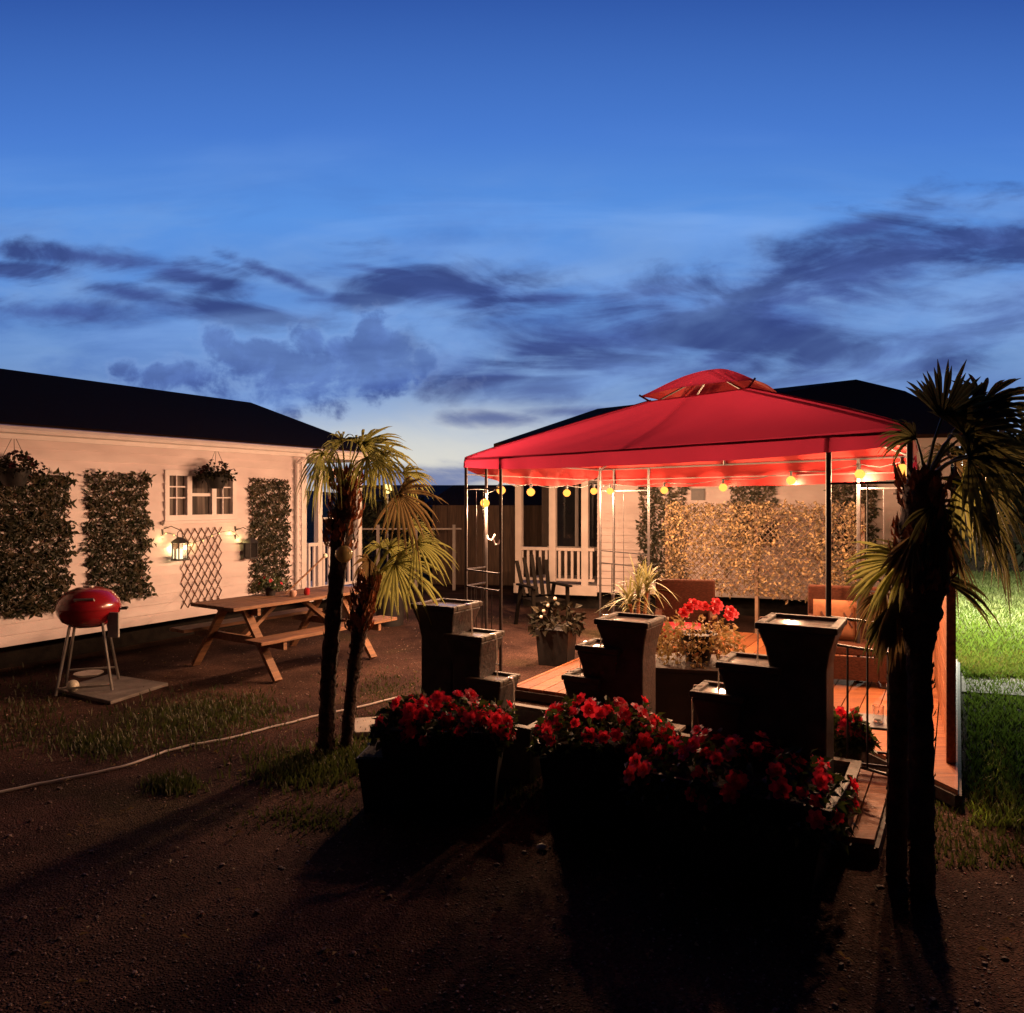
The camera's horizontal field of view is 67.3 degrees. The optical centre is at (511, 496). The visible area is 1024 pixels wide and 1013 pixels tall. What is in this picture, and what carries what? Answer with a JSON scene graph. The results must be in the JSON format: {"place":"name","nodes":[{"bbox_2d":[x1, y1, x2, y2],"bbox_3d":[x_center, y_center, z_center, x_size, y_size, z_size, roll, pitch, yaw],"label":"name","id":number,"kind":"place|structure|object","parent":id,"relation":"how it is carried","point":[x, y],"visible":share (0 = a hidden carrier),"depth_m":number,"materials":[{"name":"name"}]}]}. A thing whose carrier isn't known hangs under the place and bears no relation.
{"place":"outdoors","nodes":[
{"label":"outdoors","id":0,"kind":"place"},
{"bbox_2d":[307,491,336,498],"bbox_3d":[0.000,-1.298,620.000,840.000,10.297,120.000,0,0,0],"label":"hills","id":1,"kind":"structure","parent":0,"point":[323,496],"depth_m":587.26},
{"bbox_2d":[362,485,452,556],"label":"neighbour house","id":2,"kind":"structure","parent":0,"point":[438,490],"depth_m":25.06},
{"bbox_2d":[0,499,1023,1012],"bbox_3d":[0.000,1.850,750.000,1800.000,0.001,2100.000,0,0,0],"label":"ground","id":3,"kind":"structure","parent":0,"point":[392,931],"depth_m":3.56,"materials":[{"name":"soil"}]},
{"bbox_2d":[58,674,167,704],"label":"paving slab","id":4,"kind":"structure","parent":3,"relation":"on","point":[124,687],"depth_m":7.29,"materials":[{"name":"grey concrete"}]},
{"bbox_2d":[66,680,78,691],"bbox_3d":[-4.098,1.761,7.180,0.110,0.110,0.110,0,0,0],"label":"ball","id":5,"kind":"object","parent":4,"relation":"on","point":[72,683],"visible":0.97,"depth_m":7.15,"materials":[{"name":"white plastic"}]},
{"bbox_2d":[54,585,127,695],"bbox_3d":[-4.035,1.339,7.392,0.623,0.987,0.569,0,0,-20],"label":"kettle grill","id":6,"kind":"object","parent":4,"relation":"on","point":[88,606],"visible":0.98,"depth_m":7.22,"materials":[{"name":"red metal"}]},
{"bbox_2d":[108,612,119,637],"bbox_3d":[-3.771,1.210,7.283,0.120,0.240,0.024,0,0,10],"label":"cloth","id":7,"kind":"object","parent":6,"relation":"hanging from","point":[113,624],"visible":1,"depth_m":7.27,"materials":[{"name":"white fabric"}]},
{"bbox_2d":[0,368,379,668],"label":"house","id":8,"kind":"structure","parent":3,"relation":"on","point":[173,441],"depth_m":9.77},
{"bbox_2d":[0,439,47,485],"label":"hanging basket","id":9,"kind":"object","parent":8,"relation":"hanging from","point":[13,473],"visible":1,"depth_m":7.73,"materials":[{"name":"green plastic"}]},
{"bbox_2d":[0,467,79,619],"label":"ivy panel","id":10,"kind":"object","parent":8,"relation":"attached to","point":[9,527],"visible":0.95,"depth_m":8.18,"materials":[{"name":"green plant"}]},
{"bbox_2d":[80,469,157,603],"bbox_3d":[-4.570,0.464,9.010,0.154,1.602,0.970,0,0,29],"label":"ivy panel","id":11,"kind":"object","parent":8,"relation":"attached to","point":[140,535],"visible":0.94,"depth_m":9.02,"materials":[{"name":"green plant"}]},
{"bbox_2d":[161,525,188,560],"bbox_3d":[-4.202,0.568,9.605,0.240,0.450,0.230,0,0,29],"label":"wall lantern","id":12,"kind":"object","parent":8,"relation":"attached to","point":[179,548],"depth_m":9.58,"materials":[{"name":"metal"}]},
{"bbox_2d":[180,527,221,608],"bbox_3d":[-4.053,0.911,10.051,0.022,1.021,0.637,0,0,29],"label":"trellis","id":13,"kind":"object","parent":8,"relation":"attached to","point":[201,566],"visible":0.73,"depth_m":10.04,"materials":[{"name":"brown wood"}]},
{"bbox_2d":[161,530,239,544],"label":"fairy lights","id":14,"kind":"object","parent":13,"relation":"attached to","point":[205,538],"visible":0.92,"depth_m":10.10,"materials":[{"name":"glass"}]},
{"bbox_2d":[161,470,240,524],"bbox_3d":[-4.063,0.000,10.055,0.140,0.680,1.180,0,0,29],"label":"window","id":15,"kind":"structure","parent":8,"relation":"in","point":[185,498],"depth_m":10.00,"materials":[{"name":"white wood"}]},
{"bbox_2d":[193,452,237,488],"bbox_3d":[-3.836,-0.397,9.979,0.482,0.580,0.464,0,0,0],"label":"hanging basket","id":16,"kind":"object","parent":8,"relation":"hanging from","point":[214,479],"visible":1,"depth_m":9.88,"materials":[{"name":"black plastic"}]},
{"bbox_2d":[234,526,258,558],"bbox_3d":[-3.649,0.623,10.583,0.240,0.450,0.230,0,0,29],"label":"wall lantern","id":17,"kind":"object","parent":8,"relation":"attached to","point":[250,547],"depth_m":10.55,"materials":[{"name":"metal"}]},
{"bbox_2d":[246,477,292,594],"bbox_3d":[-3.438,0.570,11.022,0.172,1.704,0.895,0,0,29],"label":"ivy panel","id":18,"kind":"object","parent":8,"relation":"attached to","point":[263,552],"visible":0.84,"depth_m":11.01,"materials":[{"name":"green plant"}]},
{"bbox_2d":[0,697,396,792],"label":"hose","id":19,"kind":"object","parent":3,"relation":"on","point":[100,771],"visible":0.91,"depth_m":5.51,"materials":[{"name":"beige rubber"}]},
{"bbox_2d":[170,586,396,682],"bbox_3d":[-2.504,1.471,8.610,1.522,0.742,1.950,0,0,34],"label":"picnic table","id":20,"kind":"object","parent":3,"relation":"on","point":[248,608],"visible":0.72,"depth_m":8.24,"materials":[{"name":"brown wood"}]},
{"bbox_2d":[255,573,285,595],"bbox_3d":[-2.708,0.979,8.607,0.311,0.241,0.324,0,0,0],"label":"potted plant","id":21,"kind":"object","parent":20,"relation":"on","point":[270,589],"visible":1,"depth_m":8.55,"materials":[{"name":"green plant"}]},
{"bbox_2d":[289,590,296,596],"bbox_3d":[-2.426,1.065,8.527,0.080,0.070,0.080,0,0,0],"label":"cup","id":22,"kind":"object","parent":20,"relation":"on","point":[292,593],"visible":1,"depth_m":8.50,"materials":[{"name":"ceramic"}]},
{"bbox_2d":[285,553,327,593],"bbox_3d":[-2.387,0.888,8.968,0.059,0.437,0.587,0,0,37],"label":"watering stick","id":23,"kind":"object","parent":20,"relation":"on","point":[325,555],"visible":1,"depth_m":8.97,"materials":[{"name":"brown wood"}]},
{"bbox_2d":[304,588,309,594],"bbox_3d":[-2.306,1.060,8.652,0.070,0.080,0.070,0,0,0],"label":"cup","id":24,"kind":"object","parent":20,"relation":"on","point":[306,591],"visible":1,"depth_m":8.62,"materials":[{"name":"red ceramic"}]},
{"bbox_2d":[353,717,375,737],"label":"paving slab","id":25,"kind":"structure","parent":3,"relation":"on","point":[358,731],"depth_m":6.04,"materials":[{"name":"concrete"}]},
{"bbox_2d":[295,426,447,753],"bbox_3d":[-1.019,0.667,5.592,1.124,2.399,0.649,0,0,0],"label":"palm tree","id":26,"kind":"object","parent":3,"relation":"on","point":[344,514],"visible":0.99,"depth_m":5.55,"materials":[{"name":"green plant"}]},
{"bbox_2d":[335,531,352,562],"bbox_3d":[-1.196,0.351,5.481,0.124,0.235,0.124,0,0,0],"label":"glass ball","id":27,"kind":"object","parent":26,"relation":"hanging from","point":[344,553],"visible":1,"depth_m":5.44,"materials":[{"name":"yellow"}]},
{"bbox_2d":[324,489,425,569],"bbox_3d":[-3.136,0.833,17.532,2.424,2.049,1.622,0,0,0],"label":"shrub","id":28,"kind":"object","parent":3,"relation":"on","point":[371,513],"visible":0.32,"depth_m":17.44,"materials":[{"name":"green plant"}]},
{"bbox_2d":[355,740,413,814],"bbox_3d":[-0.720,1.683,4.620,0.340,0.335,0.340,0,0,8],"label":"planter box","id":29,"kind":"object","parent":3,"relation":"on","point":[385,782],"visible":0.63,"depth_m":4.47,"materials":[{"name":"black plastic"}]},
{"bbox_2d":[385,484,391,561],"bbox_3d":[-1.974,0.823,12.200,0.150,2.054,0.146,0,0,0],"label":"pole lamp","id":30,"kind":"object","parent":3,"relation":"on","point":[386,486],"visible":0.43,"depth_m":12.19,"materials":[{"name":"metal"}]},
{"bbox_2d":[376,583,403,626],"bbox_3d":[-1.765,1.545,11.152,0.480,0.610,0.480,0,0,0],"label":"rubbish bin","id":31,"kind":"object","parent":3,"relation":"on","point":[399,621],"visible":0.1,"depth_m":10.98,"materials":[{"name":"black plastic"}]},
{"bbox_2d":[338,516,457,748],"bbox_3d":[-0.830,0.993,5.579,0.908,1.713,0.549,0,0,0],"label":"palm tree","id":32,"kind":"object","parent":3,"relation":"on","point":[387,576],"visible":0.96,"depth_m":5.60,"materials":[{"name":"green plant"}]},
{"bbox_2d":[386,494,431,575],"bbox_3d":[-2.130,0.846,18.209,1.719,2.022,1.756,0,0,35],"label":"shrub","id":33,"kind":"object","parent":3,"relation":"on","point":[427,518],"visible":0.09,"depth_m":17.93,"materials":[{"name":"green plant"}]},
{"bbox_2d":[362,525,461,589],"bbox_3d":[-2.250,1.200,15.225,2.500,1.300,0.070,0,0,-2],"label":"rail fence","id":34,"kind":"object","parent":3,"relation":"on","point":[378,528],"visible":0.37,"depth_m":15.23,"materials":[{"name":"wood"}]},
{"bbox_2d":[367,687,519,816],"bbox_3d":[-0.395,1.498,4.618,0.891,0.705,0.592,0,0,6],"label":"flower tub","id":35,"kind":"object","parent":3,"relation":"on","point":[456,755],"visible":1,"depth_m":4.45,"materials":[{"name":"black plastic"}]},
{"bbox_2d":[426,485,541,585],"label":"shed","id":36,"kind":"structure","parent":3,"relation":"on","point":[450,514],"depth_m":16.18,"materials":[{"name":"brown wood"}]},
{"bbox_2d":[410,598,564,782],"bbox_3d":[-0.231,1.302,5.424,1.100,1.096,0.500,0,0,30],"label":"tiered fountain","id":37,"kind":"object","parent":3,"relation":"on","point":[459,652],"visible":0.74,"depth_m":5.34,"materials":[{"name":"stone"}]},
{"bbox_2d":[0,658,1023,868],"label":"weeds","id":38,"kind":"object","parent":3,"relation":"on","point":[304,765],"visible":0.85,"depth_m":5.47,"materials":[{"name":"green plant"}]},
{"bbox_2d":[536,843,546,849],"bbox_3d":[0.155,1.836,4.042,0.054,0.031,0.038,0,0,16],"label":"pale stone","id":39,"kind":"object","parent":3,"relation":"on","point":[540,846],"visible":1,"depth_m":4.03,"materials":[{"name":"grey stone"}]},
{"bbox_2d":[514,555,572,624],"bbox_3d":[0.427,1.351,11.039,0.620,1.006,0.693,0,0,-25],"label":"garden chair","id":40,"kind":"object","parent":3,"relation":"on","point":[533,593],"visible":0.88,"depth_m":11.18,"materials":[{"name":"brown wood"}]},
{"bbox_2d":[526,596,587,665],"bbox_3d":[0.514,1.470,8.577,0.682,0.760,0.625,0,0,20],"label":"potted shrub","id":41,"kind":"object","parent":3,"relation":"on","point":[556,642],"visible":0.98,"depth_m":8.43,"materials":[{"name":"green plant"}]},
{"bbox_2d":[526,692,677,830],"bbox_3d":[0.527,1.493,4.453,0.880,0.714,0.610,0,0,10],"label":"flower tub","id":42,"kind":"object","parent":3,"relation":"on","point":[582,765],"visible":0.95,"depth_m":4.30,"materials":[{"name":"black plastic"}]},
{"bbox_2d":[561,612,685,732],"bbox_3d":[0.661,1.307,4.999,0.800,1.086,0.500,0,0,30],"label":"tiered fountain","id":43,"kind":"object","parent":3,"relation":"on","point":[617,658],"visible":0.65,"depth_m":4.85,"materials":[{"name":"stone"}]},
{"bbox_2d":[463,369,917,838],"bbox_3d":[1.567,0.347,7.128,2.954,3.005,5.570,0,0,-35],"label":"gazebo","id":44,"kind":"object","parent":3,"relation":"on","point":[713,421],"visible":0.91,"depth_m":6.51,"materials":[{"name":"fabric"}]},
{"bbox_2d":[480,457,905,506],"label":"string lights","id":45,"kind":"object","parent":44,"relation":"hanging from","point":[859,473],"visible":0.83,"depth_m":8.07,"materials":[{"name":"yellow glass"}]},
{"bbox_2d":[494,379,962,616],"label":"house","id":46,"kind":"structure","parent":3,"relation":"on","point":[569,549],"depth_m":12.28,"materials":[{"name":"white wood"}]},
{"bbox_2d":[547,479,596,550],"bbox_3d":[1.190,0.325,13.995,1.110,1.290,0.077,0,0,18],"label":"porch window","id":47,"kind":"structure","parent":46,"relation":"in","point":[568,508],"depth_m":14.01,"materials":[{"name":"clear glass"}]},
{"bbox_2d":[636,486,689,581],"bbox_3d":[2.342,0.576,12.005,0.887,1.590,0.140,0,0,18],"label":"ivy panel","id":48,"kind":"object","parent":46,"relation":"attached to","point":[656,498],"visible":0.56,"depth_m":12.04,"materials":[{"name":"green plant"}]},
{"bbox_2d":[725,485,780,547],"bbox_3d":[3.626,0.194,11.592,0.814,1.191,0.146,0,0,18],"label":"ivy panel","id":49,"kind":"object","parent":46,"relation":"attached to","point":[756,494],"visible":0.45,"depth_m":11.60,"materials":[{"name":"green plant"}]},
{"bbox_2d":[824,481,880,556],"bbox_3d":[4.947,0.238,11.169,0.816,1.398,0.137,0,0,18],"label":"ivy panel","id":50,"kind":"object","parent":46,"relation":"attached to","point":[844,490],"visible":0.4,"depth_m":11.17,"materials":[{"name":"green plant"}]},
{"bbox_2d":[515,631,961,807],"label":"deck","id":51,"kind":"structure","parent":3,"relation":"on","point":[548,686],"depth_m":6.61,"materials":[{"name":"brown wood"}]},
{"bbox_2d":[598,556,676,614],"bbox_3d":[1.301,1.159,7.998,0.914,1.142,0.750,0,0,0],"label":"potted spiky plant","id":52,"kind":"object","parent":51,"relation":"on","point":[646,580],"visible":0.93,"depth_m":7.98,"materials":[{"name":"green plant"}]},
{"bbox_2d":[655,579,717,654],"bbox_3d":[1.734,1.290,7.695,0.600,0.880,0.590,0,0,12],"label":"wicker chair","id":53,"kind":"object","parent":51,"relation":"on","point":[684,590],"visible":0.28,"depth_m":7.91,"materials":[{"name":"brown wicker"}]},
{"bbox_2d":[661,622,701,637],"bbox_3d":[1.679,1.320,7.651,0.440,0.090,0.460,0,0,12],"label":"cushion","id":54,"kind":"object","parent":53,"relation":"on","point":[673,624],"visible":0.13,"depth_m":7.64,"materials":[{"name":"red fabric"}]},
{"bbox_2d":[656,652,723,725],"bbox_3d":[1.410,1.515,6.100,0.620,0.430,0.620,0,0,14],"label":"square table","id":55,"kind":"object","parent":51,"relation":"on","point":[675,683],"visible":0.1,"depth_m":5.84,"materials":[{"name":"brown wood"}]},
{"bbox_2d":[656,598,746,667],"bbox_3d":[1.477,1.083,6.120,0.701,0.573,0.624,0,0,0],"label":"flower basket","id":56,"kind":"object","parent":55,"relation":"on","point":[698,647],"visible":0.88,"depth_m":6.03,"materials":[{"name":"red plant"}]},
{"bbox_2d":[808,584,887,688],"bbox_3d":[3.163,1.300,7.295,0.660,0.860,0.590,0,0,20],"label":"wicker chair","id":57,"kind":"object","parent":51,"relation":"on","point":[857,668],"visible":0.3,"depth_m":7.05,"materials":[{"name":"brown wicker"}]},
{"bbox_2d":[813,599,860,640],"bbox_3d":[3.120,1.179,7.397,0.420,0.380,0.141,0,-14,22],"label":"throw pillow","id":58,"kind":"object","parent":57,"relation":"on","point":[840,608],"visible":0.41,"depth_m":7.35,"materials":[{"name":"orange fabric"}]},
{"bbox_2d":[834,706,881,760],"bbox_3d":[2.023,1.495,4.665,0.319,0.470,0.370,0,0,0],"label":"flower tub","id":59,"kind":"object","parent":51,"relation":"on","point":[857,735],"visible":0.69,"depth_m":4.54,"materials":[{"name":"black plastic"}]},
{"bbox_2d":[849,712,886,767],"bbox_3d":[2.338,1.587,4.973,0.400,0.285,0.320,0,0,20],"label":"side table","id":60,"kind":"object","parent":51,"relation":"on","point":[873,725],"visible":0.08,"depth_m":4.89,"materials":[{"name":"metal"}]},
{"bbox_2d":[872,704,883,722],"bbox_3d":[2.358,1.394,4.953,0.070,0.100,0.070,0,0,0],"label":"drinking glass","id":61,"kind":"object","parent":60,"relation":"on","point":[878,713],"visible":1,"depth_m":4.93,"materials":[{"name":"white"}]},
{"bbox_2d":[618,724,861,901],"bbox_3d":[1.130,1.512,3.861,1.108,0.676,0.675,0,0,34],"label":"flower tub","id":62,"kind":"object","parent":3,"relation":"on","point":[729,810],"visible":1,"depth_m":3.69,"materials":[{"name":"black plastic"}]},
{"bbox_2d":[661,499,868,633],"bbox_3d":[3.068,0.930,9.720,2.709,1.840,0.162,0,0,41],"label":"leaf screen","id":63,"kind":"object","parent":3,"relation":"on","point":[757,544],"visible":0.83,"depth_m":9.72,"materials":[{"name":"plant"}]},
{"bbox_2d":[677,613,861,843],"bbox_3d":[1.371,1.262,4.394,1.100,1.176,0.500,0,0,30],"label":"tiered fountain","id":64,"kind":"object","parent":3,"relation":"on","point":[783,689],"visible":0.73,"depth_m":4.17,"materials":[{"name":"stone"}]},
{"bbox_2d":[829,769,886,862],"bbox_3d":[1.950,1.790,4.420,0.383,0.110,1.215,0,0,31],"label":"wooden step","id":65,"kind":"object","parent":3,"relation":"on","point":[869,822],"visible":0.32,"depth_m":4.12,"materials":[{"name":"brown wood"}]},
{"bbox_2d":[841,571,910,877],"bbox_3d":[1.834,1.102,3.733,0.384,1.468,0.349,0,0,0],"label":"palm tree","id":66,"kind":"object","parent":3,"relation":"on","point":[884,631],"visible":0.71,"depth_m":3.71,"materials":[{"name":"brown plant"}]},
{"bbox_2d":[842,359,1023,897],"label":"palm tree","id":67,"kind":"object","parent":3,"relation":"on","point":[920,561],"visible":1,"depth_m":3.56,"materials":[{"name":"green plant"}]},
{"bbox_2d":[0,0,1023,492],"label":"sky","id":68,"kind":"structure","parent":0,"point":[462,228],"materials":[{"name":"blue"}]},
{"bbox_2d":[932,566,955,763],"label":"board wall","id":69,"kind":"structure","parent":0,"point":[944,659],"depth_m":5.00,"materials":[{"name":"brown wood"}]},
{"bbox_2d":[956,569,1023,827],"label":"lawn","id":70,"kind":"structure","parent":0,"point":[965,717],"depth_m":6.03,"materials":[{"name":"plant"}]},
{"bbox_2d":[950,428,1023,565],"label":"tree","id":71,"kind":"object","parent":70,"relation":"on","point":[1019,556],"visible":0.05,"depth_m":18.44,"materials":[{"name":"green plant"}]},
{"bbox_2d":[951,506,1023,572],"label":"hedge","id":72,"kind":"object","parent":70,"relation":"on","point":[978,566],"visible":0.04,"depth_m":18.70,"materials":[{"name":"green plant"}]},
{"bbox_2d":[962,670,1023,696],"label":"stone edging","id":73,"kind":"object","parent":70,"relation":"on","point":[1004,684],"visible":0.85,"depth_m":7.43,"materials":[{"name":"stone"}]}
]}

